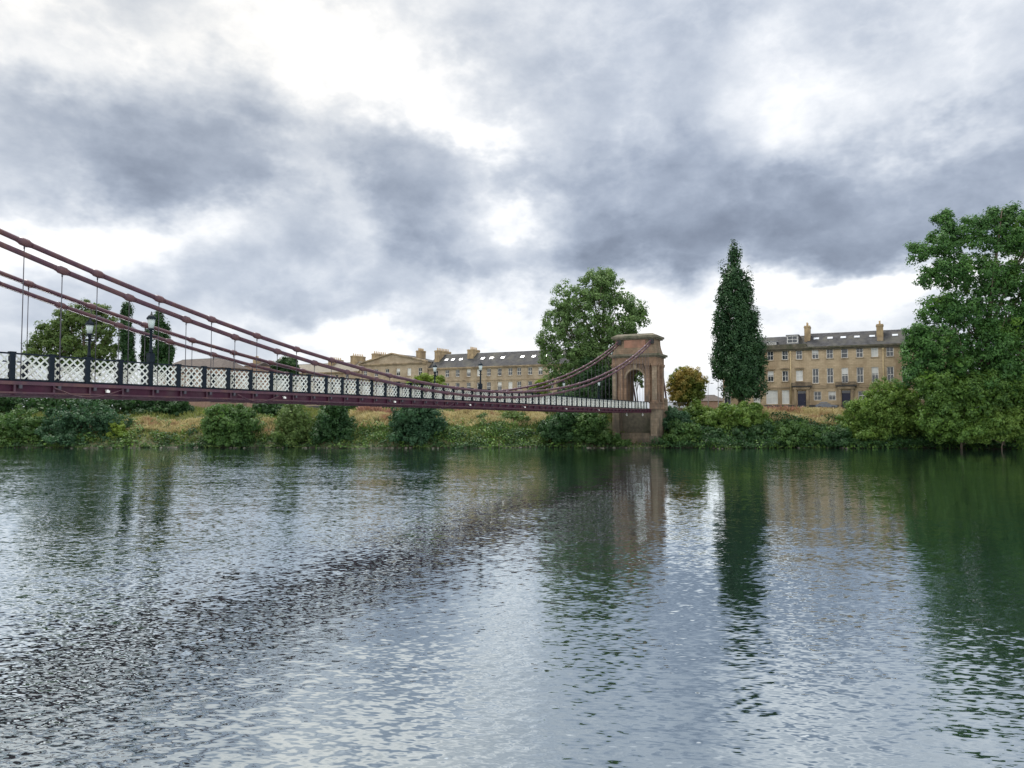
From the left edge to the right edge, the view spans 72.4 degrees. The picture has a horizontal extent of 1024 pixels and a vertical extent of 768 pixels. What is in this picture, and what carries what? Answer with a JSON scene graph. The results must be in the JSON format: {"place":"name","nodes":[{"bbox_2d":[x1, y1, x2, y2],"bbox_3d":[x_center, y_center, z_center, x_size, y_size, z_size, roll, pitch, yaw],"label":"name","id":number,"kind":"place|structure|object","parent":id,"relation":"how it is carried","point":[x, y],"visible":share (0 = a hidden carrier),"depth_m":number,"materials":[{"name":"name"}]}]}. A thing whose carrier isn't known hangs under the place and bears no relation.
{"place":"outdoors","nodes":[
{"label":"outdoors","id":0,"kind":"place"},
{"bbox_2d":[0,405,1015,448],"bbox_3d":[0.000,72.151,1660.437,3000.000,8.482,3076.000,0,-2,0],"label":"riverbank ground","id":1,"kind":"structure","parent":0,"point":[151,442],"depth_m":130.47,"materials":[{"name":"green plant"}]},
{"bbox_2d":[0,403,48,444],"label":"bank bush","id":2,"kind":"object","parent":1,"relation":"on","point":[13,424],"visible":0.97,"depth_m":131.65,"materials":[{"name":"green plant"}]},
{"bbox_2d":[22,297,120,375],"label":"leafy tree","id":3,"kind":"object","parent":1,"relation":"on","point":[48,338],"visible":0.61,"depth_m":174.60,"materials":[{"name":"green plant"}]},
{"bbox_2d":[34,399,133,446],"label":"bank bush","id":4,"kind":"object","parent":1,"relation":"on","point":[67,423],"visible":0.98,"depth_m":131.63,"materials":[{"name":"green plant"}]},
{"bbox_2d":[0,383,173,415],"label":"bank bush","id":5,"kind":"object","parent":1,"relation":"on","point":[7,404],"visible":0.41,"depth_m":145.27,"materials":[{"name":"green plant"}]},
{"bbox_2d":[106,419,128,438],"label":"bank bush","id":6,"kind":"object","parent":1,"relation":"on","point":[120,430],"visible":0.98,"depth_m":131.35,"materials":[{"name":"green plant"}]},
{"bbox_2d":[116,302,136,379],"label":"poplar tree","id":7,"kind":"object","parent":1,"relation":"on","point":[123,335],"visible":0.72,"depth_m":171.83,"materials":[{"name":"green plant"}]},
{"bbox_2d":[138,329,153,377],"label":"poplar tree","id":8,"kind":"object","parent":1,"relation":"on","point":[141,353],"visible":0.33,"depth_m":177.74,"materials":[{"name":"green plant"}]},
{"bbox_2d":[124,401,194,415],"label":"bank bush","id":9,"kind":"object","parent":1,"relation":"on","point":[176,408],"visible":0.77,"depth_m":143.82,"materials":[{"name":"green plant"}]},
{"bbox_2d":[148,311,176,380],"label":"poplar tree","id":10,"kind":"object","parent":1,"relation":"on","point":[164,353],"visible":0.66,"depth_m":171.54,"materials":[{"name":"green plant"}]},
{"bbox_2d":[125,415,203,433],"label":"dry grass","id":11,"kind":"structure","parent":1,"relation":"on","point":[149,424],"depth_m":136.58,"materials":[{"name":"plant"}]},
{"bbox_2d":[158,358,248,408],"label":"brick hall","id":12,"kind":"structure","parent":1,"relation":"on","point":[218,363],"depth_m":216.05,"materials":[{"name":"brown brick"}]},
{"bbox_2d":[198,403,266,446],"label":"bank bush","id":13,"kind":"object","parent":1,"relation":"on","point":[230,424],"visible":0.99,"depth_m":130.17,"materials":[{"name":"green plant"}]},
{"bbox_2d":[244,356,270,406],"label":"gabled house","id":14,"kind":"structure","parent":1,"relation":"on","point":[260,375],"depth_m":267.30,"materials":[{"name":"brick"}]},
{"bbox_2d":[245,416,281,438],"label":"dry grass","id":15,"kind":"structure","parent":1,"relation":"on","point":[263,419],"depth_m":136.14,"materials":[{"name":"plant"}]},
{"bbox_2d":[250,403,293,416],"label":"bank bush","id":16,"kind":"object","parent":1,"relation":"on","point":[266,408],"visible":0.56,"depth_m":144.33,"materials":[{"name":"green plant"}]},
{"bbox_2d":[271,356,300,386],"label":"round tree","id":17,"kind":"object","parent":1,"relation":"on","point":[288,361],"visible":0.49,"depth_m":188.97,"materials":[{"name":"green plant"}]},
{"bbox_2d":[270,404,320,445],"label":"bank bush","id":18,"kind":"object","parent":1,"relation":"on","point":[289,427],"visible":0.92,"depth_m":130.71,"materials":[{"name":"green plant"}]},
{"bbox_2d":[0,413,624,447],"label":"undergrowth","id":19,"kind":"object","parent":1,"relation":"on","point":[363,444],"visible":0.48,"depth_m":131.02,"materials":[{"name":"green plant"}]},
{"bbox_2d":[267,353,365,407],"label":"terrace building","id":20,"kind":"structure","parent":1,"relation":"on","point":[355,359],"depth_m":228.02,"materials":[{"name":"beige stone"}]},
{"bbox_2d":[308,405,357,444],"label":"bank bush","id":21,"kind":"object","parent":1,"relation":"on","point":[333,421],"visible":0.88,"depth_m":129.99,"materials":[{"name":"green plant"}]},
{"bbox_2d":[349,409,392,428],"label":"dry grass","id":22,"kind":"structure","parent":1,"relation":"on","point":[359,416],"depth_m":136.97,"materials":[{"name":"plant"}]},
{"bbox_2d":[356,406,396,413],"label":"pink wildflowers","id":23,"kind":"object","parent":1,"relation":"on","point":[376,409],"visible":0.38,"depth_m":143.17,"materials":[{"name":"pink plant"}]},
{"bbox_2d":[358,348,432,408],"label":"pedimented house","id":24,"kind":"structure","parent":1,"relation":"on","point":[409,366],"depth_m":213.88,"materials":[{"name":"beige stone"}]},
{"bbox_2d":[385,392,449,445],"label":"bank bush","id":25,"kind":"object","parent":1,"relation":"on","point":[419,423],"visible":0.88,"depth_m":129.65,"materials":[{"name":"green plant"}]},
{"bbox_2d":[406,373,446,394],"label":"lime tree","id":26,"kind":"object","parent":1,"relation":"on","point":[430,379],"visible":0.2,"depth_m":158.90,"materials":[{"name":"green plant"}]},
{"bbox_2d":[14,447,843,448],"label":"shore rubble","id":27,"kind":"object","parent":1,"relation":"on","point":[425,447],"visible":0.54,"depth_m":128.64,"materials":[{"name":"stone"}]},
{"bbox_2d":[258,417,615,445],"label":"bramble cover","id":28,"kind":"object","parent":1,"relation":"on","point":[368,436],"visible":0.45,"depth_m":132.89,"materials":[{"name":"green plant"}]},
{"bbox_2d":[476,412,486,419],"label":"bank bush","id":29,"kind":"object","parent":1,"relation":"on","point":[481,415],"visible":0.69,"depth_m":138.63,"materials":[{"name":"green plant"}]},
{"bbox_2d":[439,409,548,427],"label":"dry grass","id":30,"kind":"structure","parent":1,"relation":"on","point":[459,415],"depth_m":139.80,"materials":[{"name":"plant"}]},
{"bbox_2d":[3,434,989,448],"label":"bramble cover","id":31,"kind":"object","parent":1,"relation":"on","point":[280,444],"visible":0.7,"depth_m":129.69,"materials":[{"name":"green plant"}]},
{"bbox_2d":[499,411,529,426],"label":"bank bush","id":32,"kind":"object","parent":1,"relation":"on","point":[509,414],"visible":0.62,"depth_m":138.62,"materials":[{"name":"green plant"}]},
{"bbox_2d":[428,347,608,408],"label":"terrace building","id":33,"kind":"structure","parent":1,"relation":"on","point":[508,370],"depth_m":200.11,"materials":[{"name":"beige stone"}]},
{"bbox_2d":[467,369,470,376],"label":"window","id":34,"kind":"structure","parent":33,"relation":"in","point":[468,370],"depth_m":202.80,"materials":[{"name":"white glass"}]},
{"bbox_2d":[498,368,501,375],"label":"window","id":35,"kind":"structure","parent":33,"relation":"in","point":[499,369],"depth_m":198.15,"materials":[{"name":"grey glass"}]},
{"bbox_2d":[498,382,501,389],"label":"window","id":36,"kind":"structure","parent":33,"relation":"in","point":[499,383],"depth_m":198.00,"materials":[{"name":"white paint"}]},
{"bbox_2d":[528,367,531,374],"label":"window","id":37,"kind":"structure","parent":33,"relation":"in","point":[529,368],"depth_m":193.89,"materials":[{"name":"grey glass"}]},
{"bbox_2d":[538,367,542,374],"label":"window","id":38,"kind":"structure","parent":33,"relation":"in","point":[540,372],"depth_m":192.43,"materials":[{"name":"grey glass"}]},
{"bbox_2d":[528,378,551,394],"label":"tree","id":39,"kind":"object","parent":1,"relation":"on","point":[540,381],"visible":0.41,"depth_m":167.27,"materials":[{"name":"green plant"}]},
{"bbox_2d":[536,412,581,444],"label":"bank bush","id":40,"kind":"object","parent":1,"relation":"on","point":[556,426],"visible":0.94,"depth_m":130.50,"materials":[{"name":"green plant"}]},
{"bbox_2d":[546,356,611,405],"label":"dark tree","id":41,"kind":"object","parent":1,"relation":"on","point":[598,370],"visible":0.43,"depth_m":143.95,"materials":[{"name":"green plant"}]},
{"bbox_2d":[567,413,613,443],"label":"bank bush","id":42,"kind":"object","parent":1,"relation":"on","point":[590,426],"visible":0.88,"depth_m":130.01,"materials":[{"name":"green plant"}]},
{"bbox_2d":[533,265,651,388],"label":"ash tree","id":43,"kind":"object","parent":1,"relation":"on","point":[596,344],"visible":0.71,"depth_m":151.15,"materials":[{"name":"green plant"}]},
{"bbox_2d":[591,430,631,446],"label":"bank bush","id":44,"kind":"object","parent":1,"relation":"on","point":[614,439],"visible":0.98,"depth_m":129.24,"materials":[{"name":"green plant"}]},
{"bbox_2d":[608,333,667,445],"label":"bridge tower","id":45,"kind":"structure","parent":1,"relation":"on","point":[647,428],"depth_m":134.35,"materials":[{"name":"stone"}]},
{"bbox_2d":[0,228,666,415],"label":"suspension bridge","id":46,"kind":"structure","parent":45,"relation":"attached to","point":[52,385],"depth_m":46.49,"materials":[{"name":"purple metal"}]},
{"bbox_2d":[83,318,94,364],"bbox_3d":[-26.052,-2.631,43.151,0.549,2.930,0.540,1,-3,-18],"label":"bridge lamp","id":47,"kind":"object","parent":46,"relation":"on","point":[89,324],"visible":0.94,"depth_m":43.07,"materials":[{"name":"black metal"}]},
{"bbox_2d":[145,311,156,361],"bbox_3d":[-20.889,-2.740,40.511,0.540,2.930,0.549,1,-2,-17],"label":"bridge lamp","id":48,"kind":"object","parent":46,"relation":"on","point":[151,318],"visible":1,"depth_m":40.41,"materials":[{"name":"black metal"}]},
{"bbox_2d":[432,364,436,388],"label":"bridge lamp","id":49,"kind":"object","parent":46,"relation":"on","point":[434,366],"visible":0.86,"depth_m":77.26,"materials":[{"name":"black metal"}]},
{"bbox_2d":[478,361,482,388],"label":"bridge lamp","id":50,"kind":"object","parent":46,"relation":"on","point":[480,384],"visible":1,"depth_m":74.60,"materials":[{"name":"black metal"}]},
{"bbox_2d":[634,371,643,400],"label":"street tree","id":51,"kind":"object","parent":1,"relation":"on","point":[638,379],"visible":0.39,"depth_m":167.68,"materials":[{"name":"green plant"}]},
{"bbox_2d":[663,398,685,417],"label":"approach parapet","id":52,"kind":"structure","parent":1,"relation":"on","point":[666,404],"depth_m":136.05,"materials":[{"name":"stone"}]},
{"bbox_2d":[662,405,692,432],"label":"bank bush","id":53,"kind":"object","parent":1,"relation":"on","point":[673,412],"visible":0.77,"depth_m":134.50,"materials":[{"name":"green plant"}]},
{"bbox_2d":[661,418,705,446],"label":"bank bush","id":54,"kind":"object","parent":1,"relation":"on","point":[678,431],"visible":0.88,"depth_m":129.51,"materials":[{"name":"green plant"}]},
{"bbox_2d":[666,365,709,407],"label":"autumn tree","id":55,"kind":"object","parent":1,"relation":"on","point":[685,384],"visible":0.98,"depth_m":162.56,"materials":[{"name":"yellow plant"}]},
{"bbox_2d":[683,397,713,420],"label":"bank bush","id":56,"kind":"object","parent":1,"relation":"on","point":[696,408],"visible":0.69,"depth_m":138.82,"materials":[{"name":"green plant"}]},
{"bbox_2d":[701,395,722,408],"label":"distant house","id":57,"kind":"structure","parent":1,"relation":"on","point":[713,401],"depth_m":220.46,"materials":[{"name":"brick"}]},
{"bbox_2d":[695,400,775,435],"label":"bank bush","id":58,"kind":"object","parent":1,"relation":"on","point":[743,413],"visible":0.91,"depth_m":132.41,"materials":[{"name":"green plant"}]},
{"bbox_2d":[708,240,770,403],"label":"poplar tree","id":59,"kind":"object","parent":1,"relation":"on","point":[739,361],"visible":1,"depth_m":141.93,"materials":[{"name":"green plant"}]},
{"bbox_2d":[703,419,779,443],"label":"bank bush","id":60,"kind":"object","parent":1,"relation":"on","point":[768,428],"visible":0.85,"depth_m":129.31,"materials":[{"name":"green plant"}]},
{"bbox_2d":[762,404,802,411],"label":"pink wildflowers","id":61,"kind":"object","parent":1,"relation":"on","point":[792,408],"visible":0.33,"depth_m":145.17,"materials":[{"name":"pink plant"}]},
{"bbox_2d":[769,418,835,444],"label":"bank bush","id":62,"kind":"object","parent":1,"relation":"on","point":[791,428],"visible":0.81,"depth_m":129.68,"materials":[{"name":"green plant"}]},
{"bbox_2d":[762,405,847,425],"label":"dry grass","id":63,"kind":"structure","parent":1,"relation":"on","point":[813,413],"depth_m":139.16,"materials":[{"name":"plant"}]},
{"bbox_2d":[815,402,836,407],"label":"parked car","id":64,"kind":"object","parent":1,"relation":"on","point":[823,404],"visible":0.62,"depth_m":148.87,"materials":[{"name":"grey paint"}]},
{"bbox_2d":[806,423,852,446],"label":"bank bush","id":65,"kind":"object","parent":1,"relation":"on","point":[830,437],"visible":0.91,"depth_m":128.26,"materials":[{"name":"green plant"}]},
{"bbox_2d":[651,411,1021,448],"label":"bramble cover","id":66,"kind":"object","parent":1,"relation":"on","point":[900,440],"visible":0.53,"depth_m":128.10,"materials":[{"name":"green plant"}]},
{"bbox_2d":[723,321,959,408],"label":"terrace building","id":67,"kind":"structure","parent":1,"relation":"on","point":[808,369],"depth_m":153.80,"materials":[{"name":"beige stone"}]},
{"bbox_2d":[724,392,730,403],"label":"window","id":68,"kind":"structure","parent":67,"relation":"in","point":[725,401],"depth_m":163.07,"materials":[{"name":"grey glass"}]},
{"bbox_2d":[767,352,772,359],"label":"window","id":69,"kind":"structure","parent":67,"relation":"in","point":[770,357],"depth_m":159.14,"materials":[{"name":"glass"}]},
{"bbox_2d":[768,371,773,381],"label":"window","id":70,"kind":"structure","parent":67,"relation":"in","point":[770,373],"depth_m":158.91,"materials":[{"name":"white paint"}]},
{"bbox_2d":[766,390,777,403],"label":"window","id":71,"kind":"structure","parent":67,"relation":"in","point":[772,396],"depth_m":158.67,"materials":[{"name":"white glass"}]},
{"bbox_2d":[782,351,787,359],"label":"window","id":72,"kind":"structure","parent":67,"relation":"in","point":[784,353],"depth_m":157.73,"materials":[{"name":"glass"}]},
{"bbox_2d":[782,371,787,380],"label":"window","id":73,"kind":"structure","parent":67,"relation":"in","point":[784,373],"depth_m":157.57,"materials":[{"name":"white paint"}]},
{"bbox_2d":[782,390,788,403],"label":"window","id":74,"kind":"structure","parent":67,"relation":"in","point":[785,393],"depth_m":157.36,"materials":[{"name":"white glass"}]},
{"bbox_2d":[796,351,801,358],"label":"window","id":75,"kind":"structure","parent":67,"relation":"in","point":[798,353],"depth_m":156.42,"materials":[{"name":"grey glass"}]},
{"bbox_2d":[796,370,802,380],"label":"window","id":76,"kind":"structure","parent":67,"relation":"in","point":[799,374],"depth_m":156.18,"materials":[{"name":"white paint"}]},
{"bbox_2d":[798,391,805,404],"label":"door","id":77,"kind":"structure","parent":67,"relation":"in","point":[801,394],"depth_m":155.76,"materials":[{"name":"blue paint"}]},
{"bbox_2d":[812,350,818,358],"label":"window","id":78,"kind":"structure","parent":67,"relation":"in","point":[815,354],"depth_m":154.89,"materials":[{"name":"grey glass"}]},
{"bbox_2d":[812,369,818,382],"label":"window","id":79,"kind":"structure","parent":67,"relation":"in","point":[815,372],"depth_m":154.70,"materials":[{"name":"grey glass"}]},
{"bbox_2d":[814,392,820,399],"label":"window","id":80,"kind":"structure","parent":67,"relation":"in","point":[817,395],"depth_m":154.36,"materials":[{"name":"white glass"}]},
{"bbox_2d":[826,349,832,357],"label":"window","id":81,"kind":"structure","parent":67,"relation":"in","point":[829,353],"depth_m":153.57,"materials":[{"name":"grey glass"}]},
{"bbox_2d":[827,368,833,382],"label":"window","id":82,"kind":"structure","parent":67,"relation":"in","point":[830,379],"depth_m":153.38,"materials":[{"name":"grey glass"}]},
{"bbox_2d":[828,391,835,399],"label":"window","id":83,"kind":"structure","parent":67,"relation":"in","point":[831,394],"depth_m":153.01,"materials":[{"name":"white glass"}]},
{"bbox_2d":[841,349,847,357],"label":"window","id":84,"kind":"structure","parent":67,"relation":"in","point":[844,352],"depth_m":152.22,"materials":[{"name":"grey glass"}]},
{"bbox_2d":[842,368,847,382],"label":"window","id":85,"kind":"structure","parent":67,"relation":"in","point":[844,370],"depth_m":152.04,"materials":[{"name":"white paint"}]},
{"bbox_2d":[842,390,850,404],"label":"door","id":86,"kind":"structure","parent":67,"relation":"in","point":[845,394],"depth_m":151.74,"materials":[{"name":"blue paint"}]},
{"bbox_2d":[856,348,862,356],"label":"window","id":87,"kind":"structure","parent":67,"relation":"in","point":[859,352],"depth_m":150.89,"materials":[{"name":"grey glass"}]},
{"bbox_2d":[857,367,863,382],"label":"window","id":88,"kind":"structure","parent":67,"relation":"in","point":[860,377],"depth_m":150.67,"materials":[{"name":"grey glass"}]},
{"bbox_2d":[858,391,865,399],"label":"window","id":89,"kind":"structure","parent":67,"relation":"in","point":[859,392],"depth_m":150.49,"materials":[{"name":"grey glass"}]},
{"bbox_2d":[871,348,877,356],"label":"window","id":90,"kind":"structure","parent":67,"relation":"in","point":[874,351],"depth_m":149.57,"materials":[{"name":"white glass"}]},
{"bbox_2d":[872,367,878,381],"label":"window","id":91,"kind":"structure","parent":67,"relation":"in","point":[875,374],"depth_m":149.43,"materials":[{"name":"white paint"}]},
{"bbox_2d":[886,347,893,356],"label":"window","id":92,"kind":"structure","parent":67,"relation":"in","point":[889,350],"depth_m":148.30,"materials":[{"name":"grey glass"}]},
{"bbox_2d":[887,367,893,381],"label":"window","id":93,"kind":"structure","parent":67,"relation":"in","point":[890,370],"depth_m":148.08,"materials":[{"name":"grey glass"}]},
{"bbox_2d":[663,418,1023,448],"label":"undergrowth","id":94,"kind":"object","parent":1,"relation":"on","point":[801,446],"visible":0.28,"depth_m":127.30,"materials":[{"name":"green plant"}]},
{"bbox_2d":[834,376,926,442],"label":"willow bush","id":95,"kind":"object","parent":1,"relation":"on","point":[882,412],"visible":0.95,"depth_m":129.41,"materials":[{"name":"green plant"}]},
{"bbox_2d":[894,200,1023,403],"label":"maple tree","id":96,"kind":"object","parent":1,"relation":"on","point":[997,343],"visible":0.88,"depth_m":126.95,"materials":[{"name":"green plant"}]},
{"bbox_2d":[905,368,1023,448],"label":"willow bush","id":97,"kind":"object","parent":1,"relation":"on","point":[941,398],"visible":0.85,"depth_m":122.63,"materials":[{"name":"green plant"}]},
{"bbox_2d":[955,404,1023,449],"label":"bank bush","id":98,"kind":"object","parent":1,"relation":"on","point":[1015,414],"visible":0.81,"depth_m":120.72,"materials":[{"name":"green plant"}]},
{"bbox_2d":[0,447,1023,767],"bbox_3d":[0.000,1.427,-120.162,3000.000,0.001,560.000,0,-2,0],"label":"river","id":99,"kind":"structure","parent":0,"point":[300,607],"depth_m":23.05,"materials":[{"name":"liquid"}]},
{"bbox_2d":[0,443,819,448],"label":"water weeds","id":100,"kind":"object","parent":99,"relation":"in","point":[55,446],"visible":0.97,"depth_m":128.49,"materials":[{"name":"green plant"}]},
{"bbox_2d":[0,0,1023,408],"label":"sky","id":101,"kind":"structure","parent":0,"point":[339,179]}
]}

